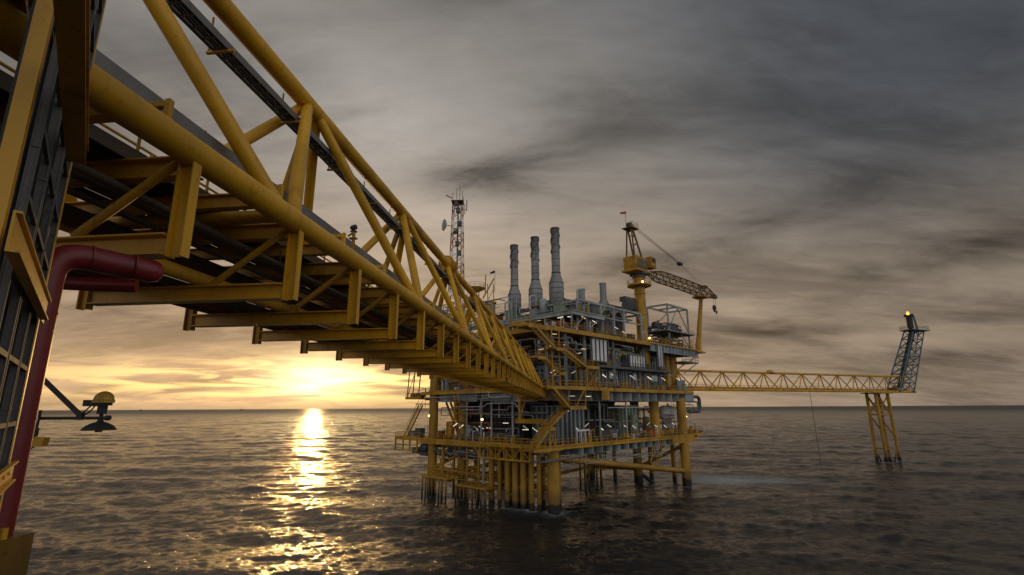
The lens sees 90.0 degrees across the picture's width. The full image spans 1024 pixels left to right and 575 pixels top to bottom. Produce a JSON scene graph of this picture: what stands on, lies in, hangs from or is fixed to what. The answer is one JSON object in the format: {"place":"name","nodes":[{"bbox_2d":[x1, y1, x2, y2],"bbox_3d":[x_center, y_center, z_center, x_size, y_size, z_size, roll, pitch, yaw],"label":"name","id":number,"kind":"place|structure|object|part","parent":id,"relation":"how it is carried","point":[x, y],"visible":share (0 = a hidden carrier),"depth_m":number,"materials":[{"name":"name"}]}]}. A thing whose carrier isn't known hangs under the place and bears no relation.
{"place":"outdoors","nodes":[
{"label":"outdoors","id":0,"kind":"place"},
{"bbox_2d":[465,425,472,440],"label":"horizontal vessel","id":1,"kind":"object","parent":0,"point":[470,430],"visible":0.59,"depth_m":105.73,"materials":[{"name":"grey metal"}]},
{"bbox_2d":[0,0,1023,409],"label":"sky","id":2,"kind":"structure","parent":0,"point":[831,171],"materials":[{"name":"grey"}]},
{"bbox_2d":[14,405,1023,574],"bbox_3d":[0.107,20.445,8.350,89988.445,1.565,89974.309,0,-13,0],"label":"sea","id":3,"kind":"structure","parent":0,"point":[252,492],"depth_m":99.25,"materials":[{"name":"liquid"}]},
{"bbox_2d":[394,278,705,514],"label":"production platform","id":4,"kind":"structure","parent":3,"relation":"in","point":[513,433],"depth_m":104.91,"materials":[{"name":"paint"}]},
{"bbox_2d":[0,0,547,400],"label":"connecting bridge","id":5,"kind":"structure","parent":4,"relation":"on","point":[173,179],"depth_m":10.02,"materials":[{"name":"yellow paint"}]},
{"bbox_2d":[7,0,29,15],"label":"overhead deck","id":6,"kind":"structure","parent":5,"relation":"attached to","point":[21,5],"depth_m":4.59,"materials":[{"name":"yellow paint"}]},
{"bbox_2d":[0,0,105,509],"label":"support frame","id":7,"kind":"object","parent":5,"relation":"hanging from","point":[70,19],"visible":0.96,"depth_m":2.83,"materials":[{"name":"yellow paint"}]},
{"bbox_2d":[0,0,59,409],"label":"module wall","id":8,"kind":"structure","parent":7,"relation":"attached to","point":[29,136],"depth_m":3.63,"materials":[{"name":"black metal"}]},
{"bbox_2d":[0,527,34,574],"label":"riser clamp","id":9,"kind":"object","parent":8,"relation":"attached to","point":[15,550],"visible":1,"depth_m":4.98,"materials":[{"name":"yellow metal"}]},
{"bbox_2d":[0,244,163,537],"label":"riser pipe","id":10,"kind":"object","parent":9,"relation":"on","point":[68,258],"visible":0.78,"depth_m":5.41,"materials":[{"name":"red metal"}]},
{"bbox_2d":[63,276,138,292],"bbox_3d":[-5.674,-0.059,6.671,1.332,0.200,0.182,4,-14,-19],"label":"pipe","id":11,"kind":"object","parent":10,"relation":"attached to","point":[99,284],"visible":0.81,"depth_m":6.70,"materials":[{"name":"red metal"}]},
{"bbox_2d":[0,34,61,390],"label":"cable ladder","id":12,"kind":"object","parent":7,"relation":"attached to","point":[25,202],"visible":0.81,"depth_m":3.16,"materials":[{"name":"metal"}]},
{"bbox_2d":[0,0,96,452],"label":"cable ladder","id":13,"kind":"object","parent":7,"relation":"attached to","point":[40,236],"visible":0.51,"depth_m":3.79,"materials":[{"name":"metal"}]},
{"bbox_2d":[0,0,104,499],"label":"cable ladder","id":14,"kind":"object","parent":7,"relation":"attached to","point":[26,355],"visible":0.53,"depth_m":4.33,"materials":[{"name":"metal"}]},
{"bbox_2d":[40,377,116,431],"bbox_3d":[-6.499,1.686,7.419,1.585,0.793,0.430,0,-13,0],"label":"navigation lantern","id":15,"kind":"object","parent":7,"relation":"attached to","point":[102,401],"visible":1,"depth_m":7.36,"materials":[{"name":"black metal"}]},
{"bbox_2d":[31,410,50,448],"bbox_3d":[-6.789,2.071,7.277,0.400,0.641,0.100,0,-13,0],"label":"junction bracket","id":16,"kind":"object","parent":15,"relation":"attached to","point":[40,441],"visible":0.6,"depth_m":7.25,"materials":[{"name":"yellow metal"}]},
{"bbox_2d":[66,271,328,341],"bbox_3d":[-2.684,9.343,49.657,0.250,0.244,87.201,-2,-13,6],"label":"pipe","id":17,"kind":"object","parent":5,"relation":"on","point":[187,306],"visible":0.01,"depth_m":11.58,"materials":[{"name":"yellow metal"}]},
{"bbox_2d":[71,269,342,341],"bbox_3d":[-2.237,9.281,49.619,0.350,0.341,87.201,-2,-13,6],"label":"pipe","id":18,"kind":"object","parent":5,"relation":"on","point":[204,305],"depth_m":11.09,"materials":[{"name":"metal"}]},
{"bbox_2d":[116,276,350,341],"bbox_3d":[-1.810,9.306,49.563,0.270,0.263,87.201,-2,-13,6],"label":"pipe","id":19,"kind":"object","parent":5,"relation":"on","point":[224,305],"visible":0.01,"depth_m":11.38,"materials":[{"name":"metal"}]},
{"bbox_2d":[60,202,425,348],"bbox_3d":[-2.741,7.765,46.519,0.630,0.120,90.001,-2,-13,6],"label":"cable tray","id":20,"kind":"object","parent":5,"relation":"hanging from","point":[74,217],"depth_m":10.79,"materials":[{"name":"metal"}]},
{"bbox_2d":[0,123,501,373],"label":"pipe","id":21,"kind":"object","parent":5,"relation":"hanging from","point":[91,173],"visible":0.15,"depth_m":8.73,"materials":[{"name":"yellow metal"}]},
{"bbox_2d":[157,275,365,340],"bbox_3d":[-1.442,9.319,49.517,0.220,0.214,87.201,-2,-13,6],"label":"pipe","id":22,"kind":"object","parent":5,"relation":"on","point":[167,280],"visible":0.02,"depth_m":11.22,"materials":[{"name":"metal"}]},
{"bbox_2d":[155,259,388,340],"bbox_3d":[-0.946,9.255,49.474,0.320,0.312,87.201,-2,-13,6],"label":"pipe","id":23,"kind":"object","parent":5,"relation":"on","point":[181,272],"visible":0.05,"depth_m":9.16,"materials":[{"name":"yellow metal"}]},
{"bbox_2d":[62,168,496,372],"bbox_3d":[-0.951,7.807,46.816,0.210,0.405,89.001,-2,-13,6],"label":"pipe","id":24,"kind":"object","parent":5,"relation":"hanging from","point":[82,178],"visible":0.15,"depth_m":9.01,"materials":[{"name":"yellow metal"}]},
{"bbox_2d":[27,3,532,378],"bbox_3d":[-0.502,6.695,46.506,0.448,0.285,90.001,-2,-13,6],"label":"cable tray","id":25,"kind":"object","parent":5,"relation":"on","point":[119,73],"visible":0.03,"depth_m":7.87,"materials":[{"name":"metal"}]},
{"bbox_2d":[58,182,501,376],"bbox_3d":[-1.527,7.818,46.881,0.140,0.390,89.001,-2,-13,6],"label":"pipe","id":26,"kind":"object","parent":5,"relation":"hanging from","point":[103,205],"visible":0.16,"depth_m":9.76,"materials":[{"name":"yellow metal"}]},
{"bbox_2d":[166,0,513,347],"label":"cable ladder","id":27,"kind":"object","parent":5,"relation":"hanging from","point":[207,33],"visible":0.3,"depth_m":11.76,"materials":[{"name":"metal"}]},
{"bbox_2d":[348,224,357,249],"bbox_3d":[-3.875,-1.067,12.375,0.236,0.970,0.171,0,-13,0],"label":"floodlight","id":28,"kind":"object","parent":5,"relation":"on","point":[353,231],"visible":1,"depth_m":12.40,"materials":[{"name":"yellow paint"}]},
{"bbox_2d":[415,428,424,437],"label":"crate","id":29,"kind":"object","parent":4,"relation":"on","point":[419,430],"visible":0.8,"depth_m":116.81,"materials":[{"name":"grey paint"}]},
{"bbox_2d":[446,421,455,439],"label":"horizontal vessel","id":30,"kind":"object","parent":4,"relation":"on","point":[448,428],"visible":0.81,"depth_m":109.43,"materials":[{"name":"yellow paint"}]},
{"bbox_2d":[442,190,466,314],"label":"telecom tower","id":31,"kind":"structure","parent":4,"relation":"on","point":[457,204],"depth_m":133.83,"materials":[{"name":"metal"}]},
{"bbox_2d":[467,271,496,323],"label":"lookout platform","id":32,"kind":"structure","parent":4,"relation":"on","point":[477,289],"depth_m":127.11,"materials":[{"name":"yellow paint"}]},
{"bbox_2d":[508,244,521,316],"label":"exhaust stack","id":33,"kind":"object","parent":4,"relation":"on","point":[514,290],"visible":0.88,"depth_m":122.93,"materials":[{"name":"grey paint"}]},
{"bbox_2d":[528,236,542,311],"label":"exhaust stack","id":34,"kind":"object","parent":4,"relation":"on","point":[535,289],"visible":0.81,"depth_m":117.16,"materials":[{"name":"grey paint"}]},
{"bbox_2d":[539,298,548,313],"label":"horizontal vessel","id":35,"kind":"object","parent":4,"relation":"on","point":[543,303],"visible":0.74,"depth_m":108.71,"materials":[{"name":"grey metal"}]},
{"bbox_2d":[549,227,563,310],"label":"exhaust stack","id":36,"kind":"object","parent":4,"relation":"on","point":[556,287],"visible":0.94,"depth_m":110.77,"materials":[{"name":"grey paint"}]},
{"bbox_2d":[556,319,567,327],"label":"horizontal vessel","id":37,"kind":"object","parent":4,"relation":"on","point":[557,323],"visible":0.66,"depth_m":97.90,"materials":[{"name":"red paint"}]},
{"bbox_2d":[547,299,582,311],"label":"generator housing","id":38,"kind":"object","parent":4,"relation":"on","point":[567,303],"visible":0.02,"depth_m":119.75,"materials":[{"name":"grey paint"}]},
{"bbox_2d":[546,317,585,327],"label":"generator housing","id":39,"kind":"object","parent":4,"relation":"on","point":[567,319],"visible":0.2,"depth_m":106.29,"materials":[{"name":"grey paint"}]},
{"bbox_2d":[561,365,572,385],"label":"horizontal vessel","id":40,"kind":"object","parent":4,"relation":"on","point":[569,374],"visible":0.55,"depth_m":96.30,"materials":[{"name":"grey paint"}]},
{"bbox_2d":[578,288,584,301],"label":"short stack","id":41,"kind":"object","parent":4,"relation":"on","point":[580,293],"visible":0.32,"depth_m":127.34,"materials":[{"name":"grey metal"}]},
{"bbox_2d":[595,429,609,441],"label":"cabinet","id":42,"kind":"object","parent":4,"relation":"on","point":[604,433],"visible":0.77,"depth_m":101.59,"materials":[{"name":"grey metal"}]},
{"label":"door","id":43,"kind":"part","parent":42,"relation":"part of","materials":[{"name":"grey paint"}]},
{"bbox_2d":[592,316,615,334],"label":"generator housing","id":44,"kind":"object","parent":4,"relation":"on","point":[609,322],"visible":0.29,"depth_m":112.03,"materials":[{"name":"grey paint"}]},
{"bbox_2d":[610,432,616,440],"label":"cabinet","id":45,"kind":"object","parent":4,"relation":"on","point":[614,434],"visible":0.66,"depth_m":103.96,"materials":[{"name":"grey metal"}]},
{"bbox_2d":[606,426,620,439],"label":"horizontal vessel","id":46,"kind":"object","parent":4,"relation":"on","point":[615,430],"visible":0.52,"depth_m":106.37,"materials":[{"name":"grey paint"}]},
{"bbox_2d":[615,352,620,365],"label":"horizontal vessel","id":47,"kind":"object","parent":4,"relation":"on","point":[617,354],"visible":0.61,"depth_m":110.61,"materials":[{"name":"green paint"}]},
{"bbox_2d":[619,296,636,314],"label":"filter drum","id":48,"kind":"object","parent":4,"relation":"on","point":[629,303],"visible":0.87,"depth_m":118.16,"materials":[{"name":"grey paint"}]},
{"bbox_2d":[629,414,638,437],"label":"horizontal vessel","id":49,"kind":"object","parent":4,"relation":"on","point":[633,420],"visible":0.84,"depth_m":112.91,"materials":[{"name":"green paint"}]},
{"bbox_2d":[642,416,649,434],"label":"horizontal vessel","id":50,"kind":"object","parent":4,"relation":"on","point":[646,420],"visible":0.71,"depth_m":120.84,"materials":[{"name":"green paint"}]},
{"bbox_2d":[646,429,654,436],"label":"cabinet","id":51,"kind":"object","parent":4,"relation":"on","point":[650,434],"visible":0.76,"depth_m":114.15,"materials":[{"name":"metal"}]},
{"bbox_2d":[659,404,676,432],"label":"horizontal vessel","id":52,"kind":"object","parent":4,"relation":"on","point":[668,412],"visible":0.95,"depth_m":125.77,"materials":[{"name":"white paint"}]},
{"bbox_2d":[620,211,717,364],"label":"pedestal crane","id":53,"kind":"object","parent":4,"relation":"on","point":[636,267],"visible":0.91,"depth_m":124.38,"materials":[{"name":"yellow paint"}]},
{"bbox_2d":[666,428,673,435],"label":"cabinet","id":54,"kind":"object","parent":4,"relation":"on","point":[670,429],"visible":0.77,"depth_m":120.23,"materials":[{"name":"metal"}]},
{"bbox_2d":[646,303,694,347],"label":"lattice module","id":55,"kind":"object","parent":4,"relation":"on","point":[667,331],"visible":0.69,"depth_m":131.88,"materials":[{"name":"grey metal"}]},
{"bbox_2d":[651,320,661,329],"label":"horizontal vessel","id":56,"kind":"object","parent":55,"relation":"on","point":[654,324],"visible":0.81,"depth_m":127.83,"materials":[{"name":"grey paint"}]},
{"bbox_2d":[692,295,709,349],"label":"boom rest","id":57,"kind":"object","parent":4,"relation":"on","point":[700,298],"visible":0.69,"depth_m":137.35,"materials":[{"name":"yellow paint"}]},
{"bbox_2d":[860,392,901,461],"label":"flare support","id":58,"kind":"object","parent":3,"relation":"in","point":[878,404],"visible":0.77,"depth_m":172.15,"materials":[{"name":"paint"}]},
{"bbox_2d":[677,369,916,392],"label":"flare bridge","id":59,"kind":"structure","parent":58,"relation":"on","point":[783,374],"depth_m":159.61,"materials":[{"name":"yellow paint"}]},
{"bbox_2d":[696,387,908,390],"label":"pipe","id":60,"kind":"object","parent":59,"relation":"on","point":[793,388],"visible":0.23,"depth_m":160.29,"materials":[{"name":"yellow metal"}]},
{"bbox_2d":[809,390,820,463],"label":"rope","id":61,"kind":"object","parent":59,"relation":"hanging from","point":[815,428],"visible":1,"depth_m":157.60,"materials":[{"name":"black fabric"}]},
{"bbox_2d":[886,314,929,391],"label":"flare tower","id":62,"kind":"structure","parent":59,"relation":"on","point":[909,344],"depth_m":186.07,"materials":[{"name":"metal"}]},
{"bbox_2d":[598,304,622,336],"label":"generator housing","id":63,"kind":"object","parent":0,"point":[619,325],"visible":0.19,"depth_m":119.73,"materials":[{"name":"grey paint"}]},
{"bbox_2d":[599,282,608,303],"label":"short stack","id":64,"kind":"object","parent":63,"relation":"on","point":[603,294],"visible":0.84,"depth_m":120.47,"materials":[{"name":"grey metal"}]}
]}

